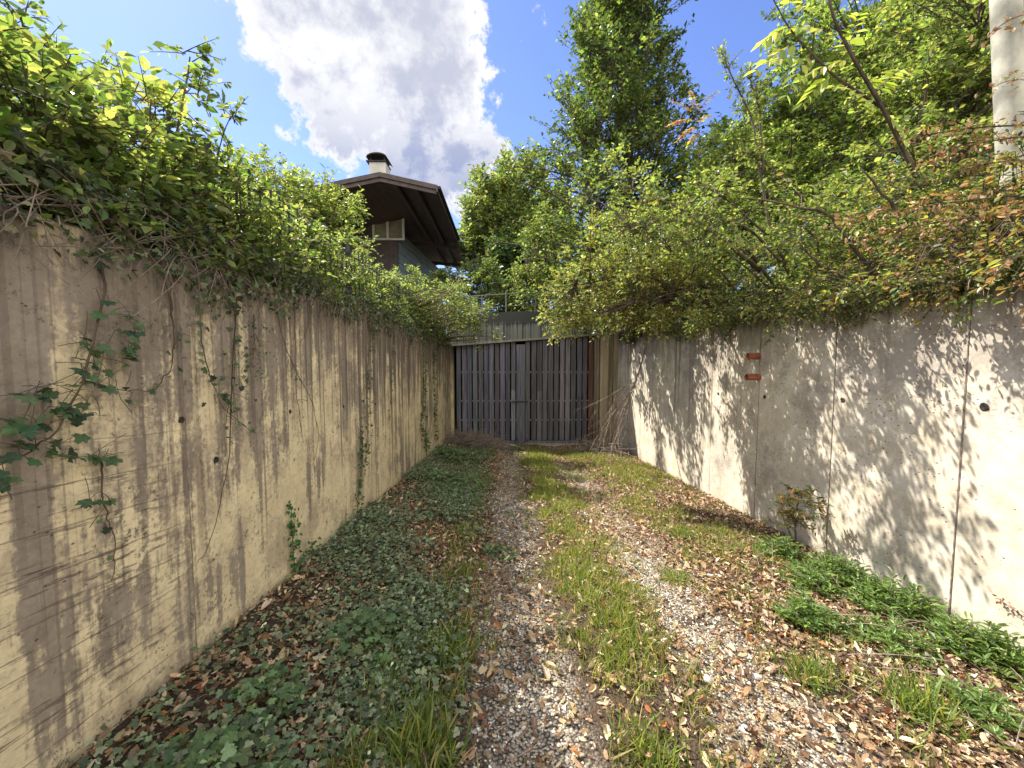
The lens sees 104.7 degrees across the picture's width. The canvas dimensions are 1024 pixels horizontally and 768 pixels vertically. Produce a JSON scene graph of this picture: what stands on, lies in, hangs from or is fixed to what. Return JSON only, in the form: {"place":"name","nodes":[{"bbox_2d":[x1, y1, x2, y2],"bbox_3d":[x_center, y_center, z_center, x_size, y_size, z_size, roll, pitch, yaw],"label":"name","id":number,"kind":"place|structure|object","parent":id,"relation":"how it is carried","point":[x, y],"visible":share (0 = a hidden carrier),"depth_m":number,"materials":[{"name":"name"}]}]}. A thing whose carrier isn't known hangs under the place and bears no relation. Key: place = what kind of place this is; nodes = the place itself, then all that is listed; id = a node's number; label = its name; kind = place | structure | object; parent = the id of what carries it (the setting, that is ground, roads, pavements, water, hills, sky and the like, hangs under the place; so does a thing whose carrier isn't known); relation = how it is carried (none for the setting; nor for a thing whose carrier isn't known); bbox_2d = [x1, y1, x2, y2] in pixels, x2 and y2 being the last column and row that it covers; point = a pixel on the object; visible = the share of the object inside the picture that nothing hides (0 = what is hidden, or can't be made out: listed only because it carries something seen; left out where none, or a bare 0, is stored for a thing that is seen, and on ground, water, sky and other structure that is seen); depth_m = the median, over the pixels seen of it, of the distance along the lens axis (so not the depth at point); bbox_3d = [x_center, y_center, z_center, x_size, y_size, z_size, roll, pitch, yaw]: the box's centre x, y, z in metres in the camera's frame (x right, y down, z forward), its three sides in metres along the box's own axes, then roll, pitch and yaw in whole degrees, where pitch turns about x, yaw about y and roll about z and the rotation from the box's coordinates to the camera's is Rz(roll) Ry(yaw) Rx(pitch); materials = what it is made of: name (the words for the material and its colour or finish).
{"place":"outdoors","nodes":[
{"label":"outdoors","id":0,"kind":"place"},
{"bbox_2d":[0,0,997,329],"label":"sky","id":1,"kind":"structure","parent":0,"point":[434,87],"materials":[{"name":"blue"}]},
{"bbox_2d":[69,442,1023,767],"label":"driveway","id":2,"kind":"structure","parent":0,"point":[571,732],"depth_m":2.02,"materials":[{"name":"grey gravel"}]},
{"bbox_2d":[144,717,303,767],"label":"weed clump","id":3,"kind":"object","parent":2,"relation":"on","point":[229,754],"visible":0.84,"depth_m":1.39,"materials":[{"name":"green plant"}]},
{"bbox_2d":[0,202,450,767],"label":"retaining wall","id":4,"kind":"structure","parent":2,"relation":"on","point":[90,646],"depth_m":1.63,"materials":[{"name":"concrete"}]},
{"bbox_2d":[0,267,106,464],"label":"hanging vine","id":5,"kind":"object","parent":4,"relation":"attached to","point":[92,344],"visible":0.84,"depth_m":1.33,"materials":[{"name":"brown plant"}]},
{"bbox_2d":[0,127,129,293],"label":"ivy","id":6,"kind":"object","parent":4,"relation":"attached to","point":[18,133],"visible":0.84,"depth_m":1.17,"materials":[{"name":"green plant"}]},
{"bbox_2d":[0,286,159,510],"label":"lobed leaf branch","id":7,"kind":"object","parent":4,"relation":"attached to","point":[16,425],"visible":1,"depth_m":1.27,"materials":[{"name":"green plant"}]},
{"bbox_2d":[89,461,115,579],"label":"hanging vine","id":8,"kind":"object","parent":4,"relation":"attached to","point":[106,530],"visible":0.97,"depth_m":1.41,"materials":[{"name":"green plant"}]},
{"bbox_2d":[0,146,329,349],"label":"ivy","id":9,"kind":"object","parent":4,"relation":"attached to","point":[155,239],"visible":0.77,"depth_m":1.67,"materials":[{"name":"green plant"}]},
{"bbox_2d":[96,255,189,412],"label":"hanging vine","id":10,"kind":"object","parent":9,"relation":"hanging from","point":[137,400],"visible":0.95,"depth_m":1.66,"materials":[{"name":"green plant"}]},
{"bbox_2d":[185,278,262,433],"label":"hanging vine","id":11,"kind":"object","parent":4,"relation":"attached to","point":[202,353],"visible":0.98,"depth_m":1.88,"materials":[{"name":"green plant"}]},
{"bbox_2d":[201,264,256,437],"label":"hanging vine","id":12,"kind":"object","parent":4,"relation":"attached to","point":[226,351],"visible":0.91,"depth_m":2.06,"materials":[{"name":"green plant"}]},
{"bbox_2d":[286,501,302,572],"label":"climbing ivy","id":13,"kind":"object","parent":4,"relation":"attached to","point":[291,525],"visible":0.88,"depth_m":2.64,"materials":[{"name":"green plant"}]},
{"bbox_2d":[161,111,432,321],"bbox_3d":[-1.685,-1.150,5.812,0.036,0.790,8.000,0,3,-1],"label":"metal fence","id":14,"kind":"object","parent":4,"relation":"on","point":[348,251],"visible":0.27,"depth_m":3.15,"materials":[{"name":"metal"}]},
{"bbox_2d":[282,272,410,353],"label":"ivy","id":15,"kind":"object","parent":4,"relation":"attached to","point":[364,313],"visible":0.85,"depth_m":3.85,"materials":[{"name":"green plant"}]},
{"bbox_2d":[353,417,369,514],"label":"climbing ivy","id":16,"kind":"object","parent":4,"relation":"attached to","point":[360,485],"visible":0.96,"depth_m":3.87,"materials":[{"name":"green plant"}]},
{"bbox_2d":[397,314,452,360],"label":"ivy","id":17,"kind":"object","parent":4,"relation":"attached to","point":[412,334],"visible":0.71,"depth_m":6.74,"materials":[{"name":"green plant"}]},
{"bbox_2d":[217,658,309,733],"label":"weed clump","id":18,"kind":"object","parent":2,"relation":"on","point":[262,683],"visible":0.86,"depth_m":1.67,"materials":[{"name":"green plant"}]},
{"bbox_2d":[77,441,498,767],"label":"ground ivy","id":19,"kind":"object","parent":2,"relation":"on","point":[367,713],"visible":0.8,"depth_m":2.04,"materials":[{"name":"green plant"}]},
{"bbox_2d":[325,606,414,669],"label":"weed clump","id":20,"kind":"object","parent":2,"relation":"on","point":[361,618],"visible":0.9,"depth_m":2.13,"materials":[{"name":"green plant"}]},
{"bbox_2d":[370,673,474,767],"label":"grass tuft","id":21,"kind":"object","parent":2,"relation":"on","point":[417,737],"visible":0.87,"depth_m":1.53,"materials":[{"name":"green plant"}]},
{"bbox_2d":[407,616,494,686],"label":"grass tuft","id":22,"kind":"object","parent":2,"relation":"on","point":[473,647],"visible":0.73,"depth_m":2.07,"materials":[{"name":"green plant"}]},
{"bbox_2d":[418,469,488,492],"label":"weed clump","id":23,"kind":"object","parent":2,"relation":"on","point":[460,477],"visible":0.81,"depth_m":5.60,"materials":[{"name":"green plant"}]},
{"bbox_2d":[431,446,483,463],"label":"weed clump","id":24,"kind":"object","parent":2,"relation":"on","point":[452,453],"visible":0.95,"depth_m":7.49,"materials":[{"name":"green plant"}]},
{"bbox_2d":[440,417,530,453],"bbox_3d":[-0.962,1.252,9.582,2.940,0.837,2.106,0,3,-1],"label":"brushwood heap","id":25,"kind":"object","parent":2,"relation":"on","point":[474,439],"visible":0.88,"depth_m":9.42,"materials":[{"name":"brown wood"}]},
{"bbox_2d":[63,438,1023,767],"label":"fallen leaves","id":26,"kind":"object","parent":2,"relation":"on","point":[801,736],"visible":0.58,"depth_m":2.21,"materials":[{"name":"brown plant"}]},
{"bbox_2d":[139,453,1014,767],"bbox_3d":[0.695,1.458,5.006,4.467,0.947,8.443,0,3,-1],"label":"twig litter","id":27,"kind":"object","parent":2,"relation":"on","point":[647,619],"visible":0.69,"depth_m":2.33,"materials":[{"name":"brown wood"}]},
{"bbox_2d":[553,429,639,460],"bbox_3d":[2.144,1.391,9.403,2.584,0.790,2.280,0,3,-1],"label":"brushwood heap","id":28,"kind":"object","parent":2,"relation":"on","point":[607,445],"visible":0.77,"depth_m":9.29,"materials":[{"name":"brown wood"}]},
{"bbox_2d":[317,445,974,767],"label":"grass","id":29,"kind":"structure","parent":2,"relation":"on","point":[537,459],"depth_m":2.77,"materials":[{"name":"green plant"}]},
{"bbox_2d":[605,698,694,767],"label":"grass tuft","id":30,"kind":"object","parent":2,"relation":"on","point":[638,742],"visible":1,"depth_m":1.57,"materials":[{"name":"green plant"}]},
{"bbox_2d":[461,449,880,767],"bbox_3d":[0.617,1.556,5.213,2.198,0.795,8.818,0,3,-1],"label":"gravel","id":31,"kind":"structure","parent":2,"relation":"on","point":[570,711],"depth_m":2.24,"materials":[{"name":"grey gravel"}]},
{"bbox_2d":[651,563,700,589],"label":"grass tuft","id":32,"kind":"object","parent":2,"relation":"on","point":[670,575],"visible":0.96,"depth_m":3.10,"materials":[{"name":"green plant"}]},
{"bbox_2d":[749,532,813,564],"bbox_3d":[2.489,1.489,3.650,0.465,0.252,0.481,-3,5,-43],"label":"periwinkle","id":33,"kind":"object","parent":2,"relation":"on","point":[784,549],"visible":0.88,"depth_m":3.61,"materials":[{"name":"green plant"}]},
{"bbox_2d":[757,483,835,548],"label":"reddish shrub","id":34,"kind":"object","parent":2,"relation":"on","point":[788,500],"visible":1,"depth_m":3.73,"materials":[{"name":"brown plant"}]},
{"bbox_2d":[765,587,846,632],"bbox_3d":[1.918,1.453,2.568,0.458,0.246,0.422,0,3,-1],"label":"periwinkle","id":35,"kind":"object","parent":2,"relation":"on","point":[814,614],"visible":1,"depth_m":2.52,"materials":[{"name":"green plant"}]},
{"bbox_2d":[770,559,857,599],"bbox_3d":[2.320,1.489,3.046,0.499,0.214,0.528,0,3,-1],"label":"periwinkle","id":36,"kind":"object","parent":2,"relation":"on","point":[815,578],"visible":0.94,"depth_m":2.99,"materials":[{"name":"green plant"}]},
{"bbox_2d":[769,641,864,700],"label":"grass tuft","id":37,"kind":"object","parent":2,"relation":"on","point":[808,664],"visible":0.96,"depth_m":2.06,"materials":[{"name":"green plant"}]},
{"bbox_2d":[617,276,1023,649],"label":"retaining wall","id":38,"kind":"structure","parent":2,"relation":"on","point":[897,442],"depth_m":3.23,"materials":[{"name":"concrete"}]},
{"bbox_2d":[568,338,647,463],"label":"dead branch","id":39,"kind":"object","parent":38,"relation":"hanging from","point":[627,402],"visible":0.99,"depth_m":8.06,"materials":[{"name":"brown wood"}]},
{"bbox_2d":[641,252,1023,344],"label":"ivy","id":40,"kind":"object","parent":38,"relation":"attached to","point":[978,266],"visible":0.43,"depth_m":3.17,"materials":[{"name":"green plant"}]},
{"bbox_2d":[798,548,879,591],"bbox_3d":[2.653,1.494,3.207,0.560,0.274,0.578,0,3,-1],"label":"periwinkle","id":41,"kind":"object","parent":2,"relation":"on","point":[842,569],"visible":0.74,"depth_m":3.16,"materials":[{"name":"green plant"}]},
{"bbox_2d":[705,525,1023,750],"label":"dead stalks","id":42,"kind":"object","parent":2,"relation":"on","point":[887,668],"visible":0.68,"depth_m":2.29,"materials":[{"name":"plant"}]},
{"bbox_2d":[836,608,955,670],"bbox_3d":[2.259,1.508,2.361,0.550,0.164,0.531,0,3,-1],"label":"periwinkle","id":43,"kind":"object","parent":2,"relation":"on","point":[892,632],"visible":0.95,"depth_m":2.34,"materials":[{"name":"green plant"}]},
{"bbox_2d":[837,566,966,625],"bbox_3d":[2.670,1.469,2.754,0.636,0.330,0.586,1,4,18],"label":"periwinkle","id":44,"kind":"object","parent":2,"relation":"on","point":[884,591],"visible":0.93,"depth_m":2.69,"materials":[{"name":"green plant"}]},
{"bbox_2d":[852,652,1021,751],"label":"grass tuft","id":45,"kind":"object","parent":2,"relation":"on","point":[926,698],"visible":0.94,"depth_m":1.83,"materials":[{"name":"green plant"}]},
{"bbox_2d":[909,667,1023,741],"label":"periwinkle","id":46,"kind":"object","parent":2,"relation":"on","point":[978,698],"visible":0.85,"depth_m":1.81,"materials":[{"name":"green plant"}]},
{"bbox_2d":[911,605,1023,680],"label":"periwinkle","id":47,"kind":"object","parent":2,"relation":"on","point":[992,643],"visible":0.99,"depth_m":2.24,"materials":[{"name":"green plant"}]},
{"bbox_2d":[619,292,755,340],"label":"terrain","id":48,"kind":"structure","parent":0,"point":[621,335],"depth_m":226.08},
{"bbox_2d":[0,9,45,150],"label":"hedge shrub","id":49,"kind":"object","parent":48,"relation":"on","point":[15,45],"visible":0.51,"depth_m":1.10,"materials":[{"name":"leaf"},{"name":"bark"}]},
{"bbox_2d":[0,6,199,252],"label":"hedge shrub","id":50,"kind":"object","parent":48,"relation":"on","point":[58,100],"visible":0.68,"depth_m":1.37,"materials":[{"name":"leaf"},{"name":"bark"}]},
{"bbox_2d":[11,43,190,218],"bbox_3d":[-1.861,-1.056,1.591,0.564,1.118,1.872,-1,4,-15],"label":"elder sapling","id":51,"kind":"object","parent":48,"relation":"on","point":[124,80],"visible":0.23,"depth_m":2.00,"materials":[{"name":"leaf"},{"name":"bark"}]},
{"bbox_2d":[0,0,337,294],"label":"hedge shrub","id":52,"kind":"object","parent":48,"relation":"on","point":[184,177],"visible":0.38,"depth_m":1.86,"materials":[{"name":"leaf"},{"name":"bark"}]},
{"bbox_2d":[12,20,349,311],"bbox_3d":[-1.987,-1.234,2.499,1.627,1.573,1.706,0,3,-1],"label":"hedge shrub","id":53,"kind":"object","parent":48,"relation":"on","point":[279,223],"visible":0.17,"depth_m":2.31,"materials":[{"name":"leaf"},{"name":"bark"}]},
{"bbox_2d":[183,139,360,302],"bbox_3d":[-2.128,-1.193,3.236,1.906,1.437,1.410,2,4,27],"label":"hedge shrub","id":54,"kind":"object","parent":48,"relation":"on","point":[320,247],"visible":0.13,"depth_m":3.21,"materials":[{"name":"leaf"},{"name":"bark"}]},
{"bbox_2d":[218,142,371,250],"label":"hedge tree","id":55,"kind":"object","parent":48,"relation":"on","point":[317,206],"visible":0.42,"depth_m":11.44,"materials":[{"name":"leaf"},{"name":"bark"}]},
{"bbox_2d":[263,204,384,324],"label":"hedge shrub","id":56,"kind":"object","parent":48,"relation":"on","point":[358,280],"visible":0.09,"depth_m":4.02,"materials":[{"name":"leaf"},{"name":"bark"}]},
{"bbox_2d":[270,220,413,324],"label":"hedge shrub","id":57,"kind":"object","parent":48,"relation":"on","point":[382,290],"visible":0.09,"depth_m":4.86,"materials":[{"name":"green plant"}]},
{"bbox_2d":[286,152,466,303],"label":"house","id":58,"kind":"structure","parent":48,"relation":"on","point":[409,221],"depth_m":18.01,"materials":[{"name":"brown wood"}]},
{"bbox_2d":[372,218,404,239],"bbox_3d":[-5.716,-7.806,18.222,1.470,2.280,0.080,0,3,-1],"label":"window","id":59,"kind":"structure","parent":58,"relation":"in","point":[393,230],"depth_m":18.28,"materials":[{"name":"beige glass"}]},
{"bbox_2d":[338,235,418,329],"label":"hedge shrub","id":60,"kind":"object","parent":48,"relation":"on","point":[367,256],"visible":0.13,"depth_m":5.58,"materials":[{"name":"green plant"}]},
{"bbox_2d":[359,257,479,336],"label":"hedge shrub","id":61,"kind":"object","parent":48,"relation":"on","point":[422,304],"visible":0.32,"depth_m":6.79,"materials":[{"name":"leaf"},{"name":"bark"}]},
{"bbox_2d":[392,265,480,346],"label":"hedge shrub","id":62,"kind":"object","parent":48,"relation":"on","point":[446,319],"visible":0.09,"depth_m":7.87,"materials":[{"name":"leaf"},{"name":"bark"}]},
{"bbox_2d":[410,277,504,351],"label":"hedge shrub","id":63,"kind":"object","parent":48,"relation":"on","point":[474,332],"visible":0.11,"depth_m":8.91,"materials":[{"name":"green plant"}]},
{"bbox_2d":[418,245,526,312],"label":"leafy bush","id":64,"kind":"object","parent":48,"relation":"on","point":[477,279],"visible":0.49,"depth_m":12.79,"materials":[{"name":"green plant"}]},
{"bbox_2d":[454,139,571,311],"bbox_3d":[0.315,-7.744,21.140,7.227,9.502,5.910,0,3,-1],"label":"broad tree","id":65,"kind":"object","parent":48,"relation":"on","point":[496,204],"visible":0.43,"depth_m":19.43,"materials":[{"name":"green plant"}]},
{"bbox_2d":[470,226,560,309],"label":"dark tree","id":66,"kind":"object","parent":48,"relation":"on","point":[505,258],"visible":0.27,"depth_m":16.41,"materials":[{"name":"green plant"}]},
{"bbox_2d":[483,287,564,312],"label":"leafy bush","id":67,"kind":"object","parent":48,"relation":"on","point":[510,307],"visible":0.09,"depth_m":12.37,"materials":[{"name":"green plant"}]},
{"bbox_2d":[447,309,618,445],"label":"garage","id":68,"kind":"structure","parent":48,"relation":"on","point":[520,381],"depth_m":10.59,"materials":[{"name":"grey wood"}]},
{"bbox_2d":[501,201,606,310],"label":"hazel tree","id":69,"kind":"object","parent":48,"relation":"on","point":[533,277],"visible":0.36,"depth_m":11.28,"materials":[{"name":"green plant"}]},
{"bbox_2d":[476,0,769,343],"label":"maple tree","id":70,"kind":"object","parent":48,"relation":"on","point":[616,37],"visible":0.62,"depth_m":8.21,"materials":[{"name":"green plant"}]},
{"bbox_2d":[549,218,717,345],"bbox_3d":[2.260,-1.881,7.253,3.162,2.377,1.954,0,3,-1],"label":"back hornbeam","id":71,"kind":"object","parent":48,"relation":"on","point":[600,238],"visible":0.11,"depth_m":7.33,"materials":[{"name":"green plant"}]},
{"bbox_2d":[529,195,762,346],"bbox_3d":[1.745,-1.479,5.425,2.840,2.019,1.957,2,4,27],"label":"leaning hornbeam","id":72,"kind":"object","parent":48,"relation":"on","point":[568,321],"visible":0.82,"depth_m":5.19,"materials":[{"name":"green plant"}]},
{"bbox_2d":[561,138,799,292],"bbox_3d":[1.908,-1.684,4.523,2.482,1.945,2.013,-3,4,-37],"label":"overhanging maple","id":73,"kind":"object","parent":48,"relation":"on","point":[653,229],"visible":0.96,"depth_m":4.07,"materials":[{"name":"green plant"}]},
{"bbox_2d":[603,211,760,308],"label":"arching shrub","id":74,"kind":"object","parent":48,"relation":"on","point":[718,269],"visible":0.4,"depth_m":5.06,"materials":[{"name":"green plant"}]},
{"bbox_2d":[666,91,720,220],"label":"sumac sapling","id":75,"kind":"object","parent":48,"relation":"on","point":[689,130],"visible":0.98,"depth_m":4.37,"materials":[{"name":"leaf"},{"name":"bark"}]},
{"bbox_2d":[639,178,829,297],"bbox_3d":[2.369,-1.337,3.973,1.957,1.322,1.233,0,3,-1],"label":"arching shrub","id":76,"kind":"object","parent":48,"relation":"on","point":[726,219],"visible":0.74,"depth_m":3.94,"materials":[{"name":"green plant"}]},
{"bbox_2d":[674,217,829,341],"bbox_3d":[3.409,-1.464,5.586,2.018,1.838,1.252,0,3,-1],"label":"shrub","id":77,"kind":"object","parent":48,"relation":"on","point":[732,269],"visible":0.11,"depth_m":5.58,"materials":[{"name":"green plant"}]},
{"bbox_2d":[710,39,805,250],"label":"sapling","id":78,"kind":"object","parent":48,"relation":"on","point":[756,153],"visible":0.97,"depth_m":4.66,"materials":[{"name":"green plant"}]},
{"bbox_2d":[647,93,877,254],"bbox_3d":[3.703,-3.104,5.870,3.504,2.375,0.352,0,3,-1],"label":"sapling","id":79,"kind":"object","parent":48,"relation":"on","point":[863,139],"visible":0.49,"depth_m":5.88,"materials":[{"name":"green plant"}]},
{"bbox_2d":[648,95,891,309],"bbox_3d":[4.233,-2.723,6.632,3.969,3.693,2.502,0,3,-1],"label":"green tree","id":80,"kind":"object","parent":48,"relation":"on","point":[808,175],"visible":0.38,"depth_m":6.27,"materials":[{"name":"green plant"}]},
{"bbox_2d":[702,196,875,345],"bbox_3d":[3.412,-1.394,4.896,2.154,1.835,1.286,0,3,-1],"label":"shrub","id":81,"kind":"object","parent":48,"relation":"on","point":[749,288],"visible":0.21,"depth_m":4.90,"materials":[{"name":"green plant"}]},
{"bbox_2d":[633,90,991,321],"bbox_3d":[7.018,-4.148,9.074,9.186,5.918,3.106,-1,4,-10],"label":"green tree","id":82,"kind":"object","parent":48,"relation":"on","point":[688,154],"visible":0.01,"depth_m":8.29,"materials":[{"name":"green plant"}]},
{"bbox_2d":[716,172,934,328],"bbox_3d":[3.478,-1.359,4.318,2.249,1.703,1.296,0,3,-1],"label":"shrub","id":83,"kind":"object","parent":48,"relation":"on","point":[757,300],"visible":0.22,"depth_m":4.30,"materials":[{"name":"green plant"}]},
{"bbox_2d":[711,159,961,295],"bbox_3d":[2.637,-1.262,3.291,1.356,1.251,1.276,-1,4,-20],"label":"arching shrub","id":84,"kind":"object","parent":48,"relation":"on","point":[810,202],"visible":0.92,"depth_m":3.37,"materials":[{"name":"green plant"}]},
{"bbox_2d":[742,0,940,225],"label":"walnut sapling","id":85,"kind":"object","parent":48,"relation":"on","point":[776,36],"visible":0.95,"depth_m":3.24,"materials":[{"name":"leaf"},{"name":"bark"}]},
{"bbox_2d":[719,0,991,261],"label":"green tree","id":86,"kind":"object","parent":48,"relation":"on","point":[825,103],"visible":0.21,"depth_m":6.89,"materials":[{"name":"green plant"}]},
{"bbox_2d":[734,159,1010,342],"bbox_3d":[3.427,-1.254,3.728,2.184,1.730,1.213,0,3,-1],"label":"shrub","id":87,"kind":"object","parent":48,"relation":"on","point":[797,285],"visible":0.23,"depth_m":3.74,"materials":[{"name":"green plant"}]},
{"bbox_2d":[766,139,1023,339],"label":"shrub","id":88,"kind":"object","parent":48,"relation":"on","point":[829,302],"visible":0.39,"depth_m":3.20,"materials":[{"name":"green plant"}]},
{"bbox_2d":[924,142,1023,183],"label":"withered branch","id":89,"kind":"object","parent":88,"relation":"attached to","point":[980,167],"visible":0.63,"depth_m":2.79,"materials":[{"name":"brown plant"}]},
{"bbox_2d":[809,0,994,274],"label":"green tree","id":90,"kind":"object","parent":48,"relation":"on","point":[954,70],"visible":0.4,"depth_m":4.75,"materials":[{"name":"green plant"}]},
{"bbox_2d":[832,125,1023,328],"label":"shrub","id":91,"kind":"object","parent":48,"relation":"on","point":[990,184],"visible":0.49,"depth_m":2.71,"materials":[{"name":"green plant"}]},
{"bbox_2d":[887,113,1023,148],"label":"withered branch","id":92,"kind":"object","parent":91,"relation":"attached to","point":[966,128],"visible":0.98,"depth_m":2.82,"materials":[{"name":"brown plant"}]},
{"bbox_2d":[913,122,1023,169],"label":"withered branch","id":93,"kind":"object","parent":91,"relation":"attached to","point":[982,140],"visible":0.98,"depth_m":2.74,"materials":[{"name":"brown plant"}]},
{"bbox_2d":[945,263,1008,332],"bbox_3d":[2.813,-0.543,2.446,0.285,0.458,0.218,0,4,7],"label":"hanging spray","id":94,"kind":"object","parent":91,"relation":"hanging from","point":[963,299],"visible":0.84,"depth_m":2.45,"materials":[{"name":"green plant"}]},
{"bbox_2d":[883,175,1023,336],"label":"shrub","id":95,"kind":"object","parent":48,"relation":"on","point":[1019,222],"visible":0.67,"depth_m":2.38,"materials":[{"name":"green plant"}]},
{"bbox_2d":[820,179,1023,230],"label":"withered branch","id":96,"kind":"object","parent":95,"relation":"attached to","point":[938,207],"visible":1,"depth_m":2.56,"materials":[{"name":"brown plant"}]},
{"bbox_2d":[841,200,1023,260],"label":"withered branch","id":97,"kind":"object","parent":95,"relation":"attached to","point":[981,215],"visible":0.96,"depth_m":2.56,"materials":[{"name":"brown plant"}]},
{"bbox_2d":[965,202,1023,325],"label":"shrub","id":98,"kind":"object","parent":48,"relation":"on","point":[1008,261],"visible":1,"depth_m":2.07,"materials":[{"name":"green plant"}]},
{"bbox_2d":[989,0,1023,251],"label":"utility pole","id":99,"kind":"object","parent":48,"relation":"on","point":[1007,51],"visible":0.55,"depth_m":3.33,"materials":[{"name":"concrete"}]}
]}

